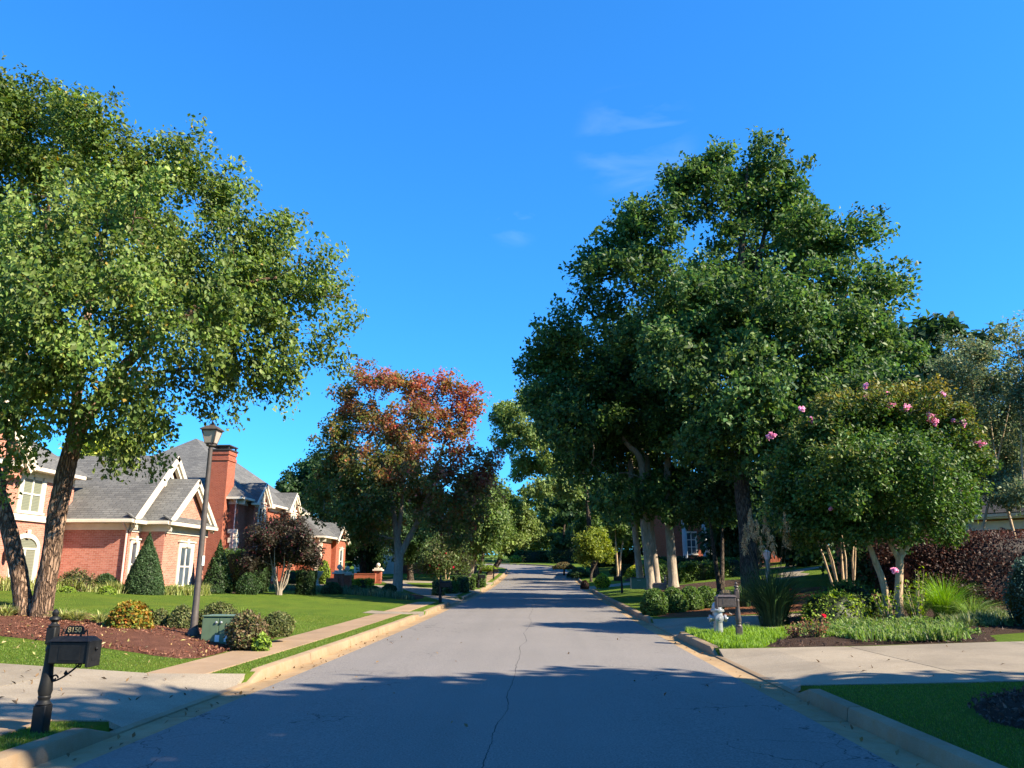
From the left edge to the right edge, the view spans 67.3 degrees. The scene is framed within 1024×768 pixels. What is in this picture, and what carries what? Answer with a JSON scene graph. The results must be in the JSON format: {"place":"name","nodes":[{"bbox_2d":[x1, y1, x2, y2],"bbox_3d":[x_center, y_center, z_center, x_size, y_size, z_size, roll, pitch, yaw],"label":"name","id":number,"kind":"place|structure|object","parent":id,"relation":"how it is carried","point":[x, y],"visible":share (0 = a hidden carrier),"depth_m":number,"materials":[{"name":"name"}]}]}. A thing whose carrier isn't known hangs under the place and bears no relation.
{"place":"outdoors","nodes":[
{"label":"outdoors","id":0,"kind":"place"},
{"bbox_2d":[0,663,244,729],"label":"driveway","id":1,"kind":"structure","parent":0,"point":[81,698],"depth_m":9.88,"materials":[{"name":"concrete"}]},
{"bbox_2d":[70,607,364,636],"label":"grass","id":2,"kind":"structure","parent":0,"point":[297,622],"depth_m":22.84,"materials":[{"name":"green plant"}]},
{"bbox_2d":[0,572,499,735],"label":"sidewalk","id":3,"kind":"structure","parent":0,"point":[214,663],"depth_m":14.69,"materials":[{"name":"concrete"}]},
{"bbox_2d":[251,631,271,650],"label":"leafy plant","id":4,"kind":"object","parent":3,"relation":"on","point":[262,642],"visible":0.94,"depth_m":14.80,"materials":[{"name":"green plant"}]},
{"bbox_2d":[382,579,460,603],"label":"driveway","id":5,"kind":"structure","parent":0,"point":[409,587],"depth_m":47.84,"materials":[{"name":"concrete"}]},
{"bbox_2d":[72,564,898,767],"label":"road","id":6,"kind":"structure","parent":0,"point":[521,688],"depth_m":9.09,"materials":[{"name":"grey asphalt"}]},
{"bbox_2d":[0,552,1023,767],"bbox_3d":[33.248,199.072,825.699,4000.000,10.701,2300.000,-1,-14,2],"label":"ground","id":7,"kind":"structure","parent":0,"point":[291,603],"depth_m":22.56,"materials":[{"name":"green plant"}]},
{"bbox_2d":[0,720,84,751],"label":"grass","id":8,"kind":"structure","parent":7,"relation":"on","point":[18,743],"depth_m":7.17,"materials":[{"name":"green plant"}]},
{"bbox_2d":[30,609,101,733],"bbox_3d":[-4.299,2.791,7.446,0.544,1.179,0.219,-1,-14,2],"label":"mailbox","id":9,"kind":"object","parent":7,"relation":"on","point":[80,650],"visible":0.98,"depth_m":7.41,"materials":[{"name":"black metal"}]},
{"bbox_2d":[85,639,101,667],"bbox_3d":[-4.056,2.618,7.479,0.057,0.243,0.212,-1,-14,2],"label":"door","id":10,"kind":"structure","parent":9,"relation":"in","point":[93,652],"depth_m":7.45,"materials":[{"name":"black metal"}]},
{"bbox_2d":[0,638,192,672],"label":"grass","id":11,"kind":"structure","parent":7,"relation":"on","point":[64,665],"depth_m":12.75,"materials":[{"name":"green plant"}]},
{"bbox_2d":[0,573,211,595],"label":"border grass","id":12,"kind":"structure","parent":7,"relation":"on","point":[5,583],"depth_m":29.82,"materials":[{"name":"green plant"}]},
{"bbox_2d":[0,400,218,585],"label":"brick house","id":13,"kind":"structure","parent":7,"relation":"on","point":[110,525],"depth_m":33.66,"materials":[{"name":"red brick"}]},
{"bbox_2d":[6,530,39,582],"bbox_3d":[-19.503,7.006,30.766,0.120,2.310,1.850,-1,-14,2],"label":"window","id":14,"kind":"structure","parent":13,"relation":"in","point":[31,546],"depth_m":31.20,"materials":[{"name":"white glass"}]},
{"bbox_2d":[14,470,47,515],"bbox_3d":[-19.497,4.355,31.314,0.140,1.880,1.740,-1,-14,2],"label":"window","id":15,"kind":"structure","parent":13,"relation":"in","point":[31,502],"depth_m":31.29,"materials":[{"name":"white glass"}]},
{"bbox_2d":[126,536,141,578],"bbox_3d":[-16.386,7.711,33.300,0.140,2.210,0.860,-1,-14,2],"label":"window","id":16,"kind":"structure","parent":13,"relation":"in","point":[134,546],"depth_m":33.31,"materials":[{"name":"white glass"}]},
{"bbox_2d":[174,539,196,585],"bbox_3d":[-15.184,8.349,35.773,0.140,2.210,1.670,-1,-14,2],"label":"window","id":17,"kind":"structure","parent":13,"relation":"in","point":[184,565],"depth_m":35.77,"materials":[{"name":"white glass"}]},
{"bbox_2d":[0,606,271,658],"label":"mulch bed","id":18,"kind":"object","parent":7,"relation":"on","point":[151,641],"visible":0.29,"depth_m":14.82,"materials":[{"name":"brown wood"}]},
{"bbox_2d":[102,599,154,628],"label":"nandina bush","id":19,"kind":"object","parent":18,"relation":"on","point":[133,614],"visible":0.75,"depth_m":15.95,"materials":[{"name":"yellow plant"}]},
{"bbox_2d":[165,604,191,628],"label":"round shrub","id":20,"kind":"object","parent":18,"relation":"on","point":[180,617],"visible":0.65,"depth_m":16.69,"materials":[{"name":"green plant"}]},
{"bbox_2d":[0,53,369,617],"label":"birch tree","id":21,"kind":"object","parent":18,"relation":"on","point":[47,345],"visible":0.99,"depth_m":17.30,"materials":[{"name":"green plant"}]},
{"bbox_2d":[187,421,224,635],"bbox_3d":[-6.593,3.060,16.419,0.390,4.625,0.390,-1,-14,2],"label":"lamp post","id":22,"kind":"object","parent":18,"relation":"on","point":[212,432],"visible":0.94,"depth_m":16.39,"materials":[{"name":"metal"}]},
{"bbox_2d":[198,601,238,627],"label":"round shrub","id":23,"kind":"object","parent":18,"relation":"on","point":[220,607],"visible":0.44,"depth_m":17.30,"materials":[{"name":"green plant"}]},
{"bbox_2d":[201,614,238,643],"bbox_3d":[-5.904,5.048,15.749,0.724,0.614,0.597,-1,-14,2],"label":"utility cabinet","id":24,"kind":"object","parent":18,"relation":"on","point":[213,626],"visible":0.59,"depth_m":15.51,"materials":[{"name":"green metal"}]},
{"bbox_2d":[223,608,269,649],"bbox_3d":[-5.211,4.843,15.200,0.888,0.793,0.729,11,-18,-38],"label":"reddish shrub","id":25,"kind":"object","parent":18,"relation":"on","point":[243,629],"visible":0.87,"depth_m":14.99,"materials":[{"name":"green plant"}]},
{"bbox_2d":[235,572,261,594],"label":"round shrub","id":26,"kind":"object","parent":7,"relation":"on","point":[247,583],"visible":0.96,"depth_m":35.05,"materials":[{"name":"green plant"}]},
{"bbox_2d":[158,439,349,583],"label":"brick house","id":27,"kind":"structure","parent":7,"relation":"on","point":[240,496],"depth_m":53.70,"materials":[{"name":"red brick"}]},
{"bbox_2d":[0,567,507,767],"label":"kerb","id":28,"kind":"structure","parent":7,"relation":"on","point":[41,750],"depth_m":8.71,"materials":[{"name":"concrete"}]},
{"bbox_2d":[32,569,510,767],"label":"gutter","id":29,"kind":"object","parent":7,"relation":"on","point":[90,752],"visible":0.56,"depth_m":9.29,"materials":[{"name":"concrete"}]},
{"bbox_2d":[262,610,295,638],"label":"round shrub","id":30,"kind":"object","parent":7,"relation":"on","point":[280,623],"visible":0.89,"depth_m":16.67,"materials":[{"name":"green plant"}]},
{"bbox_2d":[236,510,325,594],"bbox_3d":[-10.973,8.136,37.080,3.994,4.149,3.963,-1,-14,2],"label":"crape myrtle","id":31,"kind":"object","parent":7,"relation":"on","point":[276,536],"visible":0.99,"depth_m":36.57,"materials":[{"name":"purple plant"}]},
{"bbox_2d":[294,568,317,594],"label":"clipped column","id":32,"kind":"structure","parent":7,"relation":"on","point":[305,582],"depth_m":38.78,"materials":[{"name":"green plant"}]},
{"bbox_2d":[213,614,412,672],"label":"grass","id":33,"kind":"structure","parent":7,"relation":"on","point":[336,636],"depth_m":15.78,"materials":[{"name":"green plant"}]},
{"bbox_2d":[274,444,357,510],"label":"tree","id":34,"kind":"object","parent":7,"relation":"on","point":[291,481],"visible":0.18,"depth_m":94.11,"materials":[{"name":"green plant"}]},
{"bbox_2d":[268,583,414,599],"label":"border grass","id":35,"kind":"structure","parent":7,"relation":"on","point":[377,592],"depth_m":40.41,"materials":[{"name":"green plant"}]},
{"bbox_2d":[303,456,403,572],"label":"tree","id":36,"kind":"object","parent":7,"relation":"on","point":[365,560],"visible":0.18,"depth_m":72.88,"materials":[{"name":"green plant"}]},
{"bbox_2d":[296,358,506,591],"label":"maple tree","id":37,"kind":"object","parent":7,"relation":"on","point":[397,462],"visible":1,"depth_m":49.27,"materials":[{"name":"orange plant"}]},
{"bbox_2d":[354,544,476,574],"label":"pale house","id":38,"kind":"structure","parent":7,"relation":"on","point":[389,569],"depth_m":82.59,"materials":[{"name":"brick"}]},
{"bbox_2d":[384,487,453,580],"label":"tree","id":39,"kind":"object","parent":7,"relation":"on","point":[412,548],"visible":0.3,"depth_m":65.72,"materials":[{"name":"green plant"}]},
{"bbox_2d":[408,529,473,579],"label":"tree","id":40,"kind":"object","parent":7,"relation":"on","point":[437,560],"visible":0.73,"depth_m":57.73,"materials":[{"name":"green plant"}]},
{"bbox_2d":[442,469,520,577],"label":"tree","id":41,"kind":"object","parent":7,"relation":"on","point":[492,534],"visible":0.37,"depth_m":69.01,"materials":[{"name":"green plant"}]},
{"bbox_2d":[469,474,524,573],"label":"tree","id":42,"kind":"object","parent":7,"relation":"on","point":[510,506],"visible":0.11,"depth_m":75.04,"materials":[{"name":"green plant"}]},
{"bbox_2d":[486,494,546,574],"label":"tree","id":43,"kind":"object","parent":7,"relation":"on","point":[529,529],"visible":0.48,"depth_m":82.89,"materials":[{"name":"green plant"}]},
{"bbox_2d":[514,550,551,562],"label":"dark hedge","id":44,"kind":"object","parent":7,"relation":"on","point":[531,556],"visible":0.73,"depth_m":120.07,"materials":[{"name":"green plant"}]},
{"bbox_2d":[487,381,599,577],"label":"tree","id":45,"kind":"object","parent":7,"relation":"on","point":[519,428],"visible":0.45,"depth_m":76.19,"materials":[{"name":"green plant"}]},
{"bbox_2d":[516,485,570,550],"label":"tree","id":46,"kind":"object","parent":7,"relation":"on","point":[543,543],"visible":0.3,"depth_m":125.35,"materials":[{"name":"green plant"}]},
{"bbox_2d":[546,545,577,562],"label":"dark hedge","id":47,"kind":"object","parent":7,"relation":"on","point":[557,554],"visible":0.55,"depth_m":114.26,"materials":[{"name":"green plant"}]},
{"bbox_2d":[541,488,584,547],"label":"tree","id":48,"kind":"object","parent":7,"relation":"on","point":[564,517],"visible":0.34,"depth_m":115.43,"materials":[{"name":"green plant"}]},
{"bbox_2d":[511,293,654,589],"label":"oak tree","id":49,"kind":"object","parent":7,"relation":"on","point":[572,388],"visible":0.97,"depth_m":41.48,"materials":[{"name":"green plant"}]},
{"bbox_2d":[571,526,617,581],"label":"tree","id":50,"kind":"object","parent":7,"relation":"on","point":[591,545],"visible":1,"depth_m":67.22,"materials":[{"name":"green plant"}]},
{"bbox_2d":[559,478,641,570],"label":"tree","id":51,"kind":"object","parent":7,"relation":"on","point":[578,525],"visible":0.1,"depth_m":88.13,"materials":[{"name":"green plant"}]},
{"bbox_2d":[586,548,634,567],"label":"dark hedge","id":52,"kind":"object","parent":7,"relation":"on","point":[629,559],"visible":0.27,"depth_m":96.33,"materials":[{"name":"green plant"}]},
{"bbox_2d":[593,487,631,575],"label":"tree","id":53,"kind":"object","parent":7,"relation":"on","point":[621,532],"visible":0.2,"depth_m":73.16,"materials":[{"name":"green plant"}]},
{"bbox_2d":[582,294,673,577],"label":"oak tree","id":54,"kind":"object","parent":7,"relation":"on","point":[638,563],"visible":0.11,"depth_m":44.98,"materials":[{"name":"green plant"}]},
{"bbox_2d":[659,563,688,584],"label":"azalea hedge","id":55,"kind":"object","parent":7,"relation":"on","point":[681,572],"visible":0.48,"depth_m":49.30,"materials":[{"name":"green plant"}]},
{"bbox_2d":[618,312,769,587],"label":"oak tree","id":56,"kind":"object","parent":7,"relation":"on","point":[658,422],"visible":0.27,"depth_m":43.08,"materials":[{"name":"green plant"}]},
{"bbox_2d":[679,559,724,581],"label":"azalea hedge","id":57,"kind":"object","parent":7,"relation":"on","point":[696,571],"visible":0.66,"depth_m":49.66,"materials":[{"name":"green plant"}]},
{"bbox_2d":[661,579,761,591],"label":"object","id":58,"kind":"object","parent":7,"relation":"on","point":[712,585],"visible":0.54,"depth_m":42.84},
{"bbox_2d":[546,340,679,582],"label":"oak tree","id":59,"kind":"object","parent":58,"relation":"on","point":[652,493],"visible":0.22,"depth_m":43.88,"materials":[{"name":"green plant"}]},
{"bbox_2d":[669,457,765,591],"bbox_3d":[10.600,6.836,38.487,5.182,7.178,5.717,-1,-14,2],"label":"tree","id":60,"kind":"object","parent":7,"relation":"on","point":[709,502],"visible":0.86,"depth_m":38.07,"materials":[{"name":"green plant"}]},
{"bbox_2d":[653,469,781,562],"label":"columned house","id":61,"kind":"structure","parent":7,"relation":"on","point":[685,543],"depth_m":76.12,"materials":[{"name":"red brick"}]},
{"bbox_2d":[707,602,727,634],"bbox_3d":[4.921,5.617,18.405,0.413,0.880,0.412,-13,-19,43],"label":"fire hydrant","id":62,"kind":"object","parent":7,"relation":"on","point":[717,618],"visible":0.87,"depth_m":18.32,"materials":[{"name":"silver metal"}]},
{"bbox_2d":[712,556,739,577],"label":"azalea hedge","id":63,"kind":"object","parent":7,"relation":"on","point":[730,567],"visible":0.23,"depth_m":50.11,"materials":[{"name":"green plant"}]},
{"bbox_2d":[714,582,742,635],"bbox_3d":[4.938,5.201,17.585,0.604,1.310,0.244,-1,-14,2],"label":"mailbox","id":64,"kind":"object","parent":7,"relation":"on","point":[724,601],"visible":0.99,"depth_m":17.54,"materials":[{"name":"brown metal"}]},
{"bbox_2d":[533,565,940,767],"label":"gutter","id":65,"kind":"object","parent":7,"relation":"on","point":[881,747],"visible":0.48,"depth_m":9.29,"materials":[{"name":"concrete"}]},
{"bbox_2d":[684,623,801,648],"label":"grass","id":66,"kind":"structure","parent":7,"relation":"on","point":[755,636],"depth_m":17.17,"materials":[{"name":"green plant"}]},
{"bbox_2d":[486,563,1006,767],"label":"kerb","id":67,"kind":"structure","parent":7,"relation":"on","point":[933,750],"depth_m":7.97,"materials":[{"name":"concrete"}]},
{"bbox_2d":[659,587,880,617],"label":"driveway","id":68,"kind":"structure","parent":7,"relation":"on","point":[705,612],"depth_m":26.27,"materials":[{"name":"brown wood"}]},
{"bbox_2d":[640,588,668,615],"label":"boxwood shrub","id":69,"kind":"object","parent":68,"relation":"on","point":[654,602],"visible":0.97,"depth_m":26.28,"materials":[{"name":"green plant"}]},
{"bbox_2d":[664,586,688,612],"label":"boxwood shrub","id":70,"kind":"object","parent":68,"relation":"on","point":[678,600],"visible":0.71,"depth_m":26.73,"materials":[{"name":"green plant"}]},
{"bbox_2d":[681,585,703,609],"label":"boxwood shrub","id":71,"kind":"object","parent":68,"relation":"on","point":[693,595],"visible":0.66,"depth_m":27.20,"materials":[{"name":"green plant"}]},
{"bbox_2d":[558,125,940,588],"bbox_3d":[12.528,-1.222,38.846,14.656,24.032,18.465,-12,-18,41],"label":"oak tree","id":72,"kind":"object","parent":68,"relation":"on","point":[769,313],"visible":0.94,"depth_m":35.68,"materials":[{"name":"green plant"}]},
{"bbox_2d":[749,422,836,567],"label":"tree","id":73,"kind":"object","parent":7,"relation":"on","point":[807,560],"visible":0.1,"depth_m":55.17,"materials":[{"name":"green plant"}]},
{"bbox_2d":[817,356,961,590],"bbox_3d":[16.253,4.109,33.953,6.917,10.930,6.935,7,-15,-27],"label":"tree","id":74,"kind":"object","parent":7,"relation":"on","point":[863,569],"visible":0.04,"depth_m":33.18,"materials":[{"name":"green plant"}]},
{"bbox_2d":[766,605,1023,646],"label":"mulch bed","id":75,"kind":"object","parent":7,"relation":"on","point":[831,642],"visible":0.16,"depth_m":15.78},
{"bbox_2d":[718,508,819,626],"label":"pampas grass","id":76,"kind":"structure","parent":75,"relation":"on","point":[772,601],"depth_m":20.32,"materials":[{"name":"green plant"}]},
{"bbox_2d":[749,493,875,584],"bbox_3d":[9.882,4.994,24.414,4.965,4.470,3.255,8,-16,-28],"label":"crape myrtle","id":77,"kind":"object","parent":75,"relation":"on","point":[827,549],"visible":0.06,"depth_m":24.45,"materials":[{"name":"green plant"}]},
{"bbox_2d":[798,612,830,636],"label":"rose bush","id":78,"kind":"object","parent":75,"relation":"on","point":[821,627],"visible":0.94,"depth_m":16.45,"materials":[{"name":"green plant"}]},
{"bbox_2d":[795,587,878,624],"bbox_3d":[8.457,5.809,20.150,2.170,0.965,1.831,-1,-14,2],"label":"spreading shrub","id":79,"kind":"object","parent":75,"relation":"on","point":[831,604],"visible":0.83,"depth_m":19.78,"materials":[{"name":"green plant"}]},
{"bbox_2d":[806,578,884,616],"bbox_3d":[9.301,5.977,21.361,2.148,1.120,1.576,-1,-14,2],"label":"spreading shrub","id":80,"kind":"object","parent":75,"relation":"on","point":[859,591],"visible":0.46,"depth_m":21.10,"materials":[{"name":"green plant"}]},
{"bbox_2d":[758,373,1003,617],"bbox_3d":[10.486,3.230,21.278,6.726,7.032,5.227,10,-17,-35],"label":"crape myrtle","id":81,"kind":"object","parent":75,"relation":"on","point":[834,433],"visible":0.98,"depth_m":20.63,"materials":[{"name":"green plant"}]},
{"bbox_2d":[871,584,903,618],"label":"leafy shoots","id":82,"kind":"object","parent":75,"relation":"on","point":[893,600],"visible":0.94,"depth_m":19.72,"materials":[{"name":"green plant"}]},
{"bbox_2d":[795,615,983,642],"bbox_3d":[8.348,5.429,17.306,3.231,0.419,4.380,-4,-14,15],"label":"ground cover","id":83,"kind":"object","parent":75,"relation":"on","point":[924,633],"visible":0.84,"depth_m":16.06,"materials":[{"name":"green plant"}]},
{"bbox_2d":[768,605,1023,725],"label":"mulch chips","id":84,"kind":"object","parent":75,"relation":"on","point":[1012,695],"visible":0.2,"depth_m":8.69,"materials":[{"name":"brown wood"}]},
{"bbox_2d":[900,566,928,617],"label":"leafy shoots","id":85,"kind":"object","parent":75,"relation":"on","point":[918,597],"visible":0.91,"depth_m":19.41,"materials":[{"name":"green plant"}]},
{"bbox_2d":[899,573,983,618],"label":"fountain grass","id":86,"kind":"object","parent":75,"relation":"on","point":[939,600],"depth_m":19.61,"materials":[{"name":"green plant"}]},
{"bbox_2d":[862,527,1023,605],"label":"purple hedge","id":87,"kind":"object","parent":75,"relation":"on","point":[984,558],"visible":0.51,"depth_m":23.25,"materials":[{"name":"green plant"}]},
{"bbox_2d":[927,594,1007,615],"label":"fountain grass","id":88,"kind":"object","parent":75,"relation":"on","point":[973,605],"depth_m":19.19,"materials":[{"name":"green plant"}]},
{"bbox_2d":[937,605,1016,626],"bbox_3d":[11.535,5.554,18.462,3.362,0.530,2.693,-1,-14,2],"label":"ground cover","id":89,"kind":"object","parent":75,"relation":"on","point":[996,617],"visible":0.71,"depth_m":17.99,"materials":[{"name":"green plant"}]},
{"bbox_2d":[1001,556,1023,626],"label":"teal shrub","id":90,"kind":"object","parent":75,"relation":"on","point":[1013,596],"visible":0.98,"depth_m":17.64,"materials":[{"name":"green plant"}]},
{"bbox_2d":[841,305,1008,440],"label":"tree","id":91,"kind":"object","parent":7,"relation":"on","point":[929,329],"visible":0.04,"depth_m":47.66,"materials":[{"name":"green plant"}]},
{"bbox_2d":[835,440,1023,579],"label":"brick house","id":92,"kind":"structure","parent":7,"relation":"on","point":[998,519],"depth_m":30.20,"materials":[{"name":"red brick"}]},
{"bbox_2d":[920,328,1023,531],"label":"tree","id":93,"kind":"object","parent":7,"relation":"on","point":[980,386],"visible":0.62,"depth_m":28.05,"materials":[{"name":"green plant"}]},
{"bbox_2d":[973,309,1023,537],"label":"tree","id":94,"kind":"object","parent":7,"relation":"on","point":[1013,399],"visible":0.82,"depth_m":27.21,"materials":[{"name":"green plant"}]},
{"bbox_2d":[973,692,1023,728],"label":"mulch bed circle","id":95,"kind":"object","parent":7,"relation":"on","point":[980,710],"visible":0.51,"depth_m":8.04,"materials":[{"name":"brown soil"}]},
{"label":"foundation bed","id":96,"kind":"structure","parent":7,"relation":"on","visible":0},
{"bbox_2d":[57,567,97,591],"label":"foundation shrub","id":97,"kind":"object","parent":96,"relation":"on","point":[86,578],"visible":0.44,"depth_m":29.74,"materials":[{"name":"green plant"}]},
{"bbox_2d":[122,532,164,594],"bbox_3d":[-14.604,7.220,30.755,1.601,2.601,1.617,-1,-14,2],"label":"cone holly","id":98,"kind":"object","parent":96,"relation":"on","point":[145,576],"visible":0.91,"depth_m":30.31,"materials":[{"name":"green plant"}]},
{"bbox_2d":[201,540,233,592],"bbox_3d":[-13.809,8.623,36.161,1.537,2.623,1.478,-1,-14,2],"label":"cone evergreen","id":99,"kind":"object","parent":96,"relation":"on","point":[217,574],"visible":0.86,"depth_m":35.83,"materials":[{"name":"green plant"}]},
{"bbox_2d":[224,548,248,590],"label":"tall hedge","id":100,"kind":"object","parent":96,"relation":"on","point":[234,567],"visible":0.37,"depth_m":38.07,"materials":[{"name":"green plant"}]},
{"bbox_2d":[252,566,271,592],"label":"tall shrub","id":101,"kind":"object","parent":96,"relation":"on","point":[264,576],"visible":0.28,"depth_m":39.52,"materials":[{"name":"green plant"}]},
{"bbox_2d":[0,0,1023,554],"label":"sky","id":102,"kind":"structure","parent":0,"point":[459,152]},
{"bbox_2d":[652,613,800,634],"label":"driveway","id":103,"kind":"structure","parent":0,"point":[676,626],"depth_m":22.66,"materials":[{"name":"concrete"}]},
{"bbox_2d":[719,641,1023,691],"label":"driveway","id":104,"kind":"structure","parent":0,"point":[795,668],"depth_m":12.54,"materials":[{"name":"concrete"}]},
{"bbox_2d":[813,681,1023,767],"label":"grass","id":105,"kind":"structure","parent":0,"point":[845,695],"depth_m":8.58,"materials":[{"name":"green plant"}]},
{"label":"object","id":106,"kind":"structure","parent":0,"visible":0},
{"bbox_2d":[693,479,774,568],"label":"tree","id":107,"kind":"object","parent":106,"relation":"on","point":[731,543],"visible":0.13,"depth_m":59.90,"materials":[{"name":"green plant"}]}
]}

